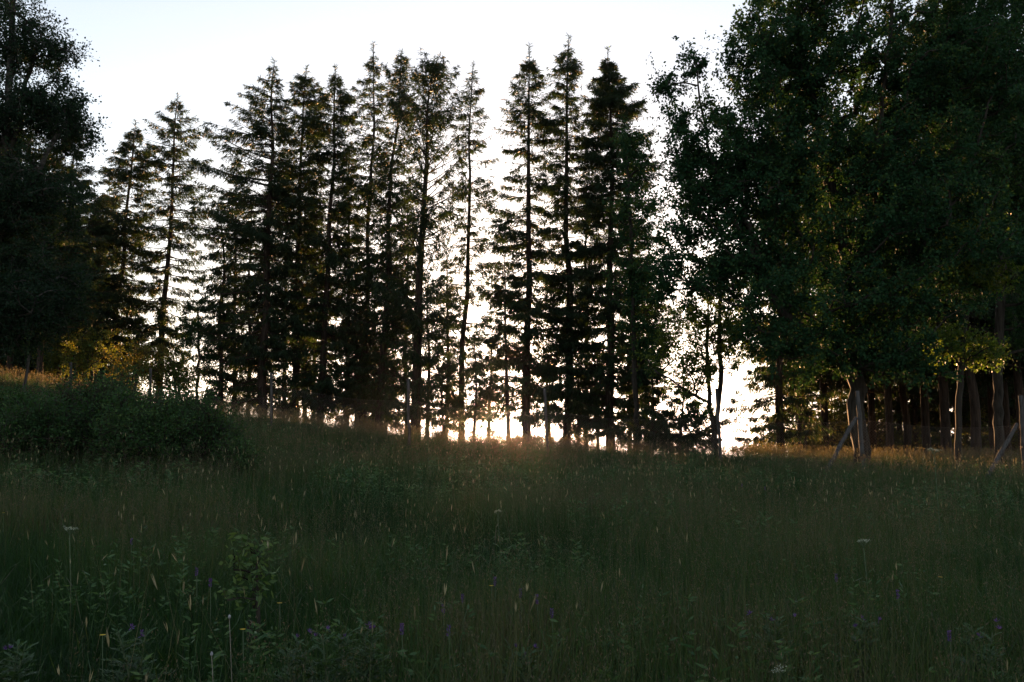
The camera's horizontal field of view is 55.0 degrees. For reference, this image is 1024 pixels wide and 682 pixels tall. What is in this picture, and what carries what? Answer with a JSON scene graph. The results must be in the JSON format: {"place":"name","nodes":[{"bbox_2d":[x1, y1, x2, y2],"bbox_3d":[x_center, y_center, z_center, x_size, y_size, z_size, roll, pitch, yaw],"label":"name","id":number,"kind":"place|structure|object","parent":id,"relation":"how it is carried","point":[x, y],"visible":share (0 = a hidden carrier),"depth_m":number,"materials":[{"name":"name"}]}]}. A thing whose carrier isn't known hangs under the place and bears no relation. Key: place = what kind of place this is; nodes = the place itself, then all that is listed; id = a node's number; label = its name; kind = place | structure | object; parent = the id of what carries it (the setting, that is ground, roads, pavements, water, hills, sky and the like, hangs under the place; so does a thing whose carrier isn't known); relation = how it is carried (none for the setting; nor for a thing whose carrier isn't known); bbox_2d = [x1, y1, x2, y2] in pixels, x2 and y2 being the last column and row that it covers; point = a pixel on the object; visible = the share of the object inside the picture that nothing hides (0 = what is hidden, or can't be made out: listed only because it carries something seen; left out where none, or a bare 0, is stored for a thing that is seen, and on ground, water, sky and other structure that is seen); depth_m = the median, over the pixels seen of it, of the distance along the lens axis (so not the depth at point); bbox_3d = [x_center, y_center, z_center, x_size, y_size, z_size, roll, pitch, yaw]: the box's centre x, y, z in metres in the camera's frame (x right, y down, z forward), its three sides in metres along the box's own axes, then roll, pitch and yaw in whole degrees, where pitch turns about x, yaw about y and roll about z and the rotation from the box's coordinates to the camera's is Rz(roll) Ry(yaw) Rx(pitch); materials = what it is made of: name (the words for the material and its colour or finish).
{"place":"outdoors","nodes":[
{"label":"outdoors","id":0,"kind":"place"},
{"bbox_2d":[0,361,1023,681],"bbox_3d":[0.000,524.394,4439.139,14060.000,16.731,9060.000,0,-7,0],"label":"ground","id":1,"kind":"structure","parent":0,"point":[262,648],"depth_m":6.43,"materials":[{"name":"green plant"}]},
{"bbox_2d":[0,639,40,681],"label":"thistle","id":2,"kind":"object","parent":1,"relation":"on","point":[12,672],"visible":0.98,"depth_m":4.62,"materials":[{"name":"green plant"}]},
{"bbox_2d":[0,373,46,421],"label":"willow shrub","id":3,"kind":"object","parent":1,"relation":"on","point":[18,400],"visible":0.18,"depth_m":17.39,"materials":[{"name":"green plant"}]},
{"bbox_2d":[2,117,68,378],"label":"spruce tree","id":4,"kind":"object","parent":1,"relation":"on","point":[9,366],"visible":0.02,"depth_m":42.82,"materials":[{"name":"green plant"}]},
{"bbox_2d":[0,387,95,473],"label":"willow shrub","id":5,"kind":"object","parent":1,"relation":"on","point":[27,423],"visible":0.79,"depth_m":15.20,"materials":[{"name":"green plant"}]},
{"bbox_2d":[2,246,98,385],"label":"spruce tree","id":6,"kind":"object","parent":1,"relation":"on","point":[18,364],"visible":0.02,"depth_m":46.40,"materials":[{"name":"green plant"}]},
{"bbox_2d":[0,0,111,374],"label":"birch tree","id":7,"kind":"object","parent":1,"relation":"on","point":[60,120],"visible":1,"depth_m":24.39,"materials":[{"name":"green plant"}]},
{"bbox_2d":[31,334,80,383],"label":"young tree","id":8,"kind":"object","parent":1,"relation":"on","point":[55,360],"visible":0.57,"depth_m":42.98,"materials":[{"name":"green plant"}]},
{"bbox_2d":[1,137,113,384],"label":"spruce tree","id":9,"kind":"object","parent":1,"relation":"on","point":[100,277],"visible":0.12,"depth_m":40.80,"materials":[{"name":"green plant"}]},
{"bbox_2d":[7,134,129,385],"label":"spruce tree","id":10,"kind":"object","parent":1,"relation":"on","point":[82,172],"visible":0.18,"depth_m":46.03,"materials":[{"name":"green plant"}]},
{"bbox_2d":[1,231,142,387],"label":"spruce tree","id":11,"kind":"object","parent":1,"relation":"on","point":[79,346],"visible":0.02,"depth_m":50.63,"materials":[{"name":"green plant"}]},
{"bbox_2d":[25,357,143,464],"bbox_3d":[-7.097,1.401,16.367,2.169,2.216,2.142,0,-7,0],"label":"willow shrub","id":12,"kind":"object","parent":1,"relation":"on","point":[87,400],"visible":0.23,"depth_m":16.26,"materials":[{"name":"green plant"}]},
{"bbox_2d":[57,321,120,381],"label":"young tree","id":13,"kind":"object","parent":1,"relation":"on","point":[86,349],"visible":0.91,"depth_m":40.86,"materials":[{"name":"green plant"}]},
{"bbox_2d":[45,186,134,384],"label":"spruce tree","id":14,"kind":"object","parent":1,"relation":"on","point":[91,246],"visible":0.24,"depth_m":48.70,"materials":[{"name":"green plant"}]},
{"bbox_2d":[66,332,161,440],"bbox_3d":[-7.537,1.212,18.902,2.218,2.818,2.153,3,-7,-24],"label":"willow shrub","id":15,"kind":"object","parent":1,"relation":"on","point":[120,384],"visible":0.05,"depth_m":18.86,"materials":[{"name":"green plant"}]},
{"bbox_2d":[68,119,172,380],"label":"spruce tree","id":16,"kind":"object","parent":1,"relation":"on","point":[121,175],"visible":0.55,"depth_m":50.62,"materials":[{"name":"green plant"}]},
{"bbox_2d":[93,623,175,681],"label":"thistle","id":17,"kind":"object","parent":1,"relation":"on","point":[126,663],"visible":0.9,"depth_m":4.75,"materials":[{"name":"green plant"}]},
{"bbox_2d":[100,333,171,390],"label":"young tree","id":18,"kind":"object","parent":1,"relation":"on","point":[146,355],"visible":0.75,"depth_m":39.91,"materials":[{"name":"green plant"}]},
{"bbox_2d":[74,364,199,483],"bbox_3d":[-5.896,1.451,15.499,1.994,2.243,1.857,0,-7,0],"label":"willow shrub","id":19,"kind":"object","parent":1,"relation":"on","point":[142,429],"visible":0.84,"depth_m":15.24,"materials":[{"name":"green plant"}]},
{"bbox_2d":[106,93,218,396],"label":"spruce tree","id":20,"kind":"object","parent":1,"relation":"on","point":[160,325],"visible":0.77,"depth_m":50.61,"materials":[{"name":"green plant"}]},
{"bbox_2d":[139,346,208,397],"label":"young tree","id":21,"kind":"object","parent":1,"relation":"on","point":[179,376],"visible":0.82,"depth_m":40.74,"materials":[{"name":"green plant"}]},
{"bbox_2d":[125,374,247,473],"bbox_3d":[-5.531,1.615,16.414,2.406,2.142,1.994,0,-7,0],"label":"willow shrub","id":22,"kind":"object","parent":1,"relation":"on","point":[210,429],"visible":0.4,"depth_m":16.27,"materials":[{"name":"green plant"}]},
{"bbox_2d":[144,377,239,432],"bbox_3d":[-6.452,1.731,19.997,1.984,2.013,1.701,0,-7,0],"label":"willow shrub","id":23,"kind":"object","parent":1,"relation":"on","point":[197,392],"visible":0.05,"depth_m":19.95,"materials":[{"name":"green plant"}]},
{"bbox_2d":[172,274,216,397],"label":"young tree","id":24,"kind":"object","parent":1,"relation":"on","point":[198,323],"visible":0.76,"depth_m":45.21,"materials":[{"name":"green plant"}]},
{"bbox_2d":[191,194,243,410],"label":"spruce tree","id":25,"kind":"object","parent":1,"relation":"on","point":[216,271],"visible":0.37,"depth_m":47.45,"materials":[{"name":"green plant"}]},
{"bbox_2d":[194,296,254,411],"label":"spruce tree","id":26,"kind":"object","parent":1,"relation":"on","point":[221,358],"visible":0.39,"depth_m":46.11,"materials":[{"name":"green plant"}]},
{"bbox_2d":[195,403,263,469],"bbox_3d":[-5.181,1.992,17.402,1.689,1.762,1.441,-4,-8,31],"label":"willow shrub","id":27,"kind":"object","parent":1,"relation":"on","point":[234,433],"visible":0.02,"depth_m":17.40,"materials":[{"name":"green plant"}]},
{"bbox_2d":[196,154,268,414],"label":"spruce tree","id":28,"kind":"object","parent":1,"relation":"on","point":[237,171],"visible":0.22,"depth_m":52.70,"materials":[{"name":"green plant"}]},
{"bbox_2d":[197,430,272,485],"bbox_3d":[-4.513,2.105,15.947,1.151,1.348,1.580,6,-9,-41],"label":"willow shrub","id":29,"kind":"object","parent":1,"relation":"on","point":[230,451],"visible":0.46,"depth_m":15.75,"materials":[{"name":"green plant"}]},
{"bbox_2d":[211,193,271,405],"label":"spruce tree","id":30,"kind":"object","parent":1,"relation":"on","point":[246,297],"visible":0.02,"depth_m":53.59,"materials":[{"name":"green plant"}]},
{"bbox_2d":[166,55,324,415],"bbox_3d":[-11.576,-4.359,44.118,6.445,17.240,7.105,-6,-9,42],"label":"spruce tree","id":31,"kind":"object","parent":1,"relation":"on","point":[247,232],"visible":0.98,"depth_m":43.25,"materials":[{"name":"green plant"}]},
{"bbox_2d":[212,526,279,667],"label":"willow sapling","id":32,"kind":"object","parent":1,"relation":"on","point":[256,586],"visible":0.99,"depth_m":5.38,"materials":[{"name":"green plant"}]},
{"bbox_2d":[228,226,291,412],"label":"spruce tree","id":33,"kind":"object","parent":1,"relation":"on","point":[253,318],"visible":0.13,"depth_m":48.04,"materials":[{"name":"green plant"}]},
{"bbox_2d":[264,160,314,407],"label":"spruce tree","id":34,"kind":"object","parent":1,"relation":"on","point":[288,369],"visible":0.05,"depth_m":54.36,"materials":[{"name":"green plant"}]},
{"bbox_2d":[243,64,342,419],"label":"spruce tree","id":35,"kind":"object","parent":1,"relation":"on","point":[301,85],"visible":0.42,"depth_m":45.55,"materials":[{"name":"green plant"}]},
{"bbox_2d":[263,628,328,681],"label":"thistle","id":36,"kind":"object","parent":1,"relation":"on","point":[286,653],"visible":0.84,"depth_m":4.46,"materials":[{"name":"green plant"}]},
{"bbox_2d":[275,246,329,421],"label":"spruce tree","id":37,"kind":"object","parent":1,"relation":"on","point":[290,372],"visible":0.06,"depth_m":49.22,"materials":[{"name":"green plant"}]},
{"bbox_2d":[275,64,376,422],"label":"spruce tree","id":38,"kind":"object","parent":1,"relation":"on","point":[337,212],"visible":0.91,"depth_m":44.34,"materials":[{"name":"green plant"}]},
{"bbox_2d":[306,626,360,681],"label":"thistle","id":39,"kind":"object","parent":1,"relation":"on","point":[339,641],"visible":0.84,"depth_m":4.43,"materials":[{"name":"green plant"}]},
{"bbox_2d":[327,403,359,427],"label":"shrub","id":40,"kind":"object","parent":1,"relation":"on","point":[344,413],"visible":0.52,"depth_m":36.85,"materials":[{"name":"green plant"}]},
{"bbox_2d":[314,141,379,420],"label":"spruce tree","id":41,"kind":"object","parent":1,"relation":"on","point":[349,226],"visible":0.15,"depth_m":47.43,"materials":[{"name":"green plant"}]},
{"bbox_2d":[333,294,379,421],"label":"spruce tree","id":42,"kind":"object","parent":1,"relation":"on","point":[365,363],"visible":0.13,"depth_m":46.00,"materials":[{"name":"green plant"}]},
{"bbox_2d":[319,40,405,419],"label":"spruce tree","id":43,"kind":"object","parent":1,"relation":"on","point":[370,106],"visible":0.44,"depth_m":47.00,"materials":[{"name":"green plant"}]},
{"bbox_2d":[341,617,393,681],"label":"thistle","id":44,"kind":"object","parent":1,"relation":"on","point":[367,640],"visible":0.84,"depth_m":4.50,"materials":[{"name":"green plant"}]},
{"bbox_2d":[329,48,433,432],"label":"spruce tree","id":45,"kind":"object","parent":1,"relation":"on","point":[400,75],"visible":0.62,"depth_m":44.41,"materials":[{"name":"green plant"}]},
{"bbox_2d":[388,209,435,427],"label":"spruce tree","id":46,"kind":"object","parent":1,"relation":"on","point":[413,287],"visible":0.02,"depth_m":50.44,"materials":[{"name":"green plant"}]},
{"bbox_2d":[364,48,483,434],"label":"spruce tree","id":47,"kind":"object","parent":1,"relation":"on","point":[421,218],"visible":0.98,"depth_m":42.18,"materials":[{"name":"green plant"}]},
{"bbox_2d":[400,300,459,432],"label":"spruce tree","id":48,"kind":"object","parent":1,"relation":"on","point":[433,366],"visible":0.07,"depth_m":51.06,"materials":[{"name":"green plant"}]},
{"bbox_2d":[421,328,467,435],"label":"spruce tree","id":49,"kind":"object","parent":1,"relation":"on","point":[437,411],"visible":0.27,"depth_m":44.87,"materials":[{"name":"green plant"}]},
{"bbox_2d":[426,246,471,420],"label":"spruce tree","id":50,"kind":"object","parent":1,"relation":"on","point":[455,346],"visible":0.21,"depth_m":51.44,"materials":[{"name":"green plant"}]},
{"bbox_2d":[423,61,508,434],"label":"spruce tree","id":51,"kind":"object","parent":1,"relation":"on","point":[467,273],"visible":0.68,"depth_m":45.73,"materials":[{"name":"green plant"}]},
{"bbox_2d":[446,305,501,436],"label":"spruce tree","id":52,"kind":"object","parent":1,"relation":"on","point":[468,371],"visible":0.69,"depth_m":42.00,"materials":[{"name":"green plant"}]},
{"bbox_2d":[466,254,537,437],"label":"spruce tree","id":53,"kind":"object","parent":1,"relation":"on","point":[506,295],"visible":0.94,"depth_m":40.99,"materials":[{"name":"green plant"}]},
{"bbox_2d":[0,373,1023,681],"bbox_3d":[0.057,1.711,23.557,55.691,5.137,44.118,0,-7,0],"label":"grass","id":54,"kind":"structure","parent":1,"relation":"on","point":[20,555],"depth_m":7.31,"materials":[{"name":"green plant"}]},
{"bbox_2d":[0,365,1023,681],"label":"panicle grass","id":55,"kind":"structure","parent":1,"relation":"on","point":[462,435],"depth_m":9.40,"materials":[{"name":"green plant"}]},
{"bbox_2d":[0,381,1023,681],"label":"coarse grass","id":56,"kind":"structure","parent":1,"relation":"on","point":[472,547],"depth_m":8.69,"materials":[{"name":"green plant"}]},
{"bbox_2d":[0,373,1023,681],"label":"meadow herbs","id":57,"kind":"object","parent":1,"relation":"on","point":[378,645],"visible":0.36,"depth_m":7.85,"materials":[{"name":"green plant"}]},
{"bbox_2d":[496,643,541,681],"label":"thistle","id":58,"kind":"object","parent":1,"relation":"on","point":[523,669],"visible":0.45,"depth_m":4.37,"materials":[{"name":"green plant"}]},
{"bbox_2d":[22,355,1023,479],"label":"wire fence","id":59,"kind":"object","parent":1,"relation":"on","point":[1006,443],"visible":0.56,"depth_m":27.99,"materials":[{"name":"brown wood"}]},
{"bbox_2d":[468,41,600,441],"bbox_3d":[0.864,-3.990,42.757,5.542,18.747,5.252,5,-8,-36],"label":"spruce tree","id":60,"kind":"object","parent":1,"relation":"on","point":[506,232],"visible":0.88,"depth_m":42.30,"materials":[{"name":"green plant"}]},
{"bbox_2d":[515,34,619,441],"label":"spruce tree","id":61,"kind":"object","parent":1,"relation":"on","point":[572,66],"visible":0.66,"depth_m":42.86,"materials":[{"name":"green plant"}]},
{"bbox_2d":[550,163,615,443],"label":"spruce tree","id":62,"kind":"object","parent":1,"relation":"on","point":[579,230],"visible":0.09,"depth_m":46.72,"materials":[{"name":"green plant"}]},
{"bbox_2d":[549,44,682,451],"bbox_3d":[4.551,-3.864,42.974,6.129,18.855,6.080,2,-7,-17],"label":"spruce tree","id":63,"kind":"object","parent":1,"relation":"on","point":[610,91],"visible":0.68,"depth_m":42.11,"materials":[{"name":"green plant"}]},
{"bbox_2d":[597,205,669,438],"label":"spruce tree","id":64,"kind":"object","parent":1,"relation":"on","point":[636,334],"visible":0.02,"depth_m":54.17,"materials":[{"name":"green plant"}]},
{"bbox_2d":[614,355,664,438],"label":"spruce tree","id":65,"kind":"object","parent":1,"relation":"on","point":[648,404],"visible":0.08,"depth_m":42.87,"materials":[{"name":"green plant"}]},
{"bbox_2d":[596,113,683,443],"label":"spruce tree","id":66,"kind":"object","parent":1,"relation":"on","point":[634,293],"visible":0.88,"depth_m":37.33,"materials":[{"name":"green plant"}]},
{"bbox_2d":[616,313,683,432],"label":"spruce tree","id":67,"kind":"object","parent":1,"relation":"on","point":[647,395],"visible":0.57,"depth_m":40.85,"materials":[{"name":"green plant"}]},
{"bbox_2d":[621,249,681,441],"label":"spruce tree","id":68,"kind":"object","parent":1,"relation":"on","point":[659,359],"visible":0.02,"depth_m":54.72,"materials":[{"name":"green plant"}]},
{"bbox_2d":[619,288,730,455],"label":"spruce tree","id":69,"kind":"object","parent":1,"relation":"on","point":[695,415],"visible":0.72,"depth_m":35.35,"materials":[{"name":"green plant"}]},
{"bbox_2d":[631,248,760,456],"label":"double stem tree","id":70,"kind":"object","parent":1,"relation":"on","point":[706,369],"visible":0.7,"depth_m":32.95,"materials":[{"name":"green plant"}]},
{"bbox_2d":[743,611,804,681],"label":"thistle","id":71,"kind":"object","parent":1,"relation":"on","point":[777,632],"visible":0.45,"depth_m":4.90,"materials":[{"name":"green plant"}]},
{"bbox_2d":[721,123,838,454],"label":"spruce tree","id":72,"kind":"object","parent":1,"relation":"on","point":[779,417],"visible":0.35,"depth_m":39.77,"materials":[{"name":"green plant"}]},
{"bbox_2d":[733,364,853,455],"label":"spruce tree","id":73,"kind":"object","parent":1,"relation":"on","point":[764,417],"visible":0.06,"depth_m":59.72,"materials":[{"name":"green plant"}]},
{"bbox_2d":[723,78,869,457],"bbox_3d":[13.825,-4.140,47.827,7.798,21.583,7.426,-2,-7,16],"label":"spruce tree","id":74,"kind":"object","parent":1,"relation":"on","point":[799,424],"visible":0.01,"depth_m":47.37,"materials":[{"name":"green plant"}]},
{"bbox_2d":[787,428,833,456],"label":"undergrowth bush","id":75,"kind":"object","parent":1,"relation":"on","point":[812,444],"visible":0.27,"depth_m":49.51,"materials":[{"name":"green plant"}]},
{"bbox_2d":[746,141,909,457],"bbox_3d":[15.972,-1.842,51.011,8.775,18.042,9.251,0,-7,0],"label":"spruce tree","id":76,"kind":"object","parent":1,"relation":"on","point":[821,379],"visible":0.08,"depth_m":49.76,"materials":[{"name":"green plant"}]},
{"bbox_2d":[635,0,1023,466],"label":"maple tree","id":77,"kind":"object","parent":1,"relation":"on","point":[749,163],"visible":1,"depth_m":27.69,"materials":[{"name":"green plant"}]},
{"bbox_2d":[808,397,851,454],"bbox_3d":[17.048,4.995,51.742,2.814,4.561,3.262,0,-7,0],"label":"undergrowth bush","id":78,"kind":"object","parent":1,"relation":"on","point":[831,416],"visible":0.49,"depth_m":51.53,"materials":[{"name":"green plant"}]},
{"bbox_2d":[829,615,885,681],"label":"thistle","id":79,"kind":"object","parent":1,"relation":"on","point":[862,633],"visible":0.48,"depth_m":4.95,"materials":[{"name":"green plant"}]},
{"bbox_2d":[830,388,898,450],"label":"spruce tree","id":80,"kind":"object","parent":1,"relation":"on","point":[865,411],"visible":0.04,"depth_m":60.68,"materials":[{"name":"green plant"}]},
{"bbox_2d":[795,384,939,431],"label":"spruce tree","id":81,"kind":"object","parent":1,"relation":"on","point":[847,391],"visible":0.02,"depth_m":57.64,"materials":[{"name":"green plant"}]},
{"bbox_2d":[794,107,956,457],"bbox_3d":[17.346,-2.660,45.937,8.033,17.973,8.325,-7,-9,44],"label":"spruce tree","id":82,"kind":"object","parent":1,"relation":"on","point":[888,408],"visible":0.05,"depth_m":44.81,"materials":[{"name":"green plant"}]},
{"bbox_2d":[791,114,969,454],"bbox_3d":[18.805,-2.727,52.859,7.481,20.543,8.749,5,-8,-37],"label":"spruce tree","id":83,"kind":"object","parent":1,"relation":"on","point":[871,411],"depth_m":51.76,"materials":[{"name":"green plant"}]},
{"bbox_2d":[818,95,980,454],"bbox_3d":[19.948,-3.305,50.720,7.203,20.936,7.564,3,-7,-21],"label":"spruce tree","id":84,"kind":"object","parent":1,"relation":"on","point":[905,411],"visible":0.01,"depth_m":49.80,"materials":[{"name":"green plant"}]},
{"bbox_2d":[866,386,940,457],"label":"spruce tree","id":85,"kind":"object","parent":1,"relation":"on","point":[899,424],"visible":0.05,"depth_m":60.93,"materials":[{"name":"green plant"}]},
{"bbox_2d":[894,422,937,457],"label":"undergrowth bush","id":86,"kind":"object","parent":1,"relation":"on","point":[902,439],"visible":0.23,"depth_m":55.66,"materials":[{"name":"green plant"}]},
{"bbox_2d":[818,130,1023,454],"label":"spruce tree","id":87,"kind":"object","parent":1,"relation":"on","point":[925,414],"visible":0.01,"depth_m":45.64,"materials":[{"name":"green plant"}]},
{"bbox_2d":[863,383,987,452],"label":"spruce tree","id":88,"kind":"object","parent":1,"relation":"on","point":[915,419],"visible":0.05,"depth_m":59.73,"materials":[{"name":"green plant"}]},
{"bbox_2d":[859,0,1023,457],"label":"spruce tree","id":89,"kind":"object","parent":1,"relation":"on","point":[944,408],"visible":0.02,"depth_m":41.88,"materials":[{"name":"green plant"}]},
{"bbox_2d":[866,6,1023,458],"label":"spruce tree","id":90,"kind":"object","parent":1,"relation":"on","point":[975,414],"visible":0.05,"depth_m":39.83,"materials":[{"name":"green plant"}]},
{"bbox_2d":[930,418,970,454],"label":"undergrowth bush","id":91,"kind":"object","parent":1,"relation":"on","point":[938,435],"visible":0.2,"depth_m":57.56,"materials":[{"name":"green plant"}]},
{"bbox_2d":[891,374,1023,450],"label":"spruce tree","id":92,"kind":"object","parent":1,"relation":"on","point":[953,390],"visible":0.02,"depth_m":54.59,"materials":[{"name":"green plant"}]},
{"bbox_2d":[908,189,1023,468],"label":"linden tree","id":93,"kind":"object","parent":1,"relation":"on","point":[957,340],"visible":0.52,"depth_m":28.89,"materials":[{"name":"green plant"}]},
{"bbox_2d":[909,77,1023,454],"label":"spruce tree","id":94,"kind":"object","parent":1,"relation":"on","point":[1018,384],"visible":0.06,"depth_m":41.10,"materials":[{"name":"green plant"}]},
{"bbox_2d":[927,0,1023,465],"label":"maple tree","id":95,"kind":"object","parent":1,"relation":"on","point":[1017,182],"visible":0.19,"depth_m":31.25,"materials":[{"name":"green plant"}]},
{"bbox_2d":[932,307,1023,456],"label":"spruce tree","id":96,"kind":"object","parent":1,"relation":"on","point":[989,392],"visible":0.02,"depth_m":49.74,"materials":[{"name":"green plant"}]},
{"bbox_2d":[948,618,1013,681],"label":"thistle","id":97,"kind":"object","parent":1,"relation":"on","point":[991,647],"visible":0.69,"depth_m":4.78,"materials":[{"name":"green plant"}]},
{"bbox_2d":[962,407,1011,453],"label":"undergrowth bush","id":98,"kind":"object","parent":1,"relation":"on","point":[985,439],"visible":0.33,"depth_m":54.72,"materials":[{"name":"green plant"}]},
{"bbox_2d":[951,84,1023,454],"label":"spruce tree","id":99,"kind":"object","parent":1,"relation":"on","point":[1006,409],"depth_m":44.78,"materials":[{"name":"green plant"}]},
{"bbox_2d":[0,0,1023,454],"label":"sky","id":100,"kind":"structure","parent":0,"point":[205,52],"materials":[{"name":"white"}]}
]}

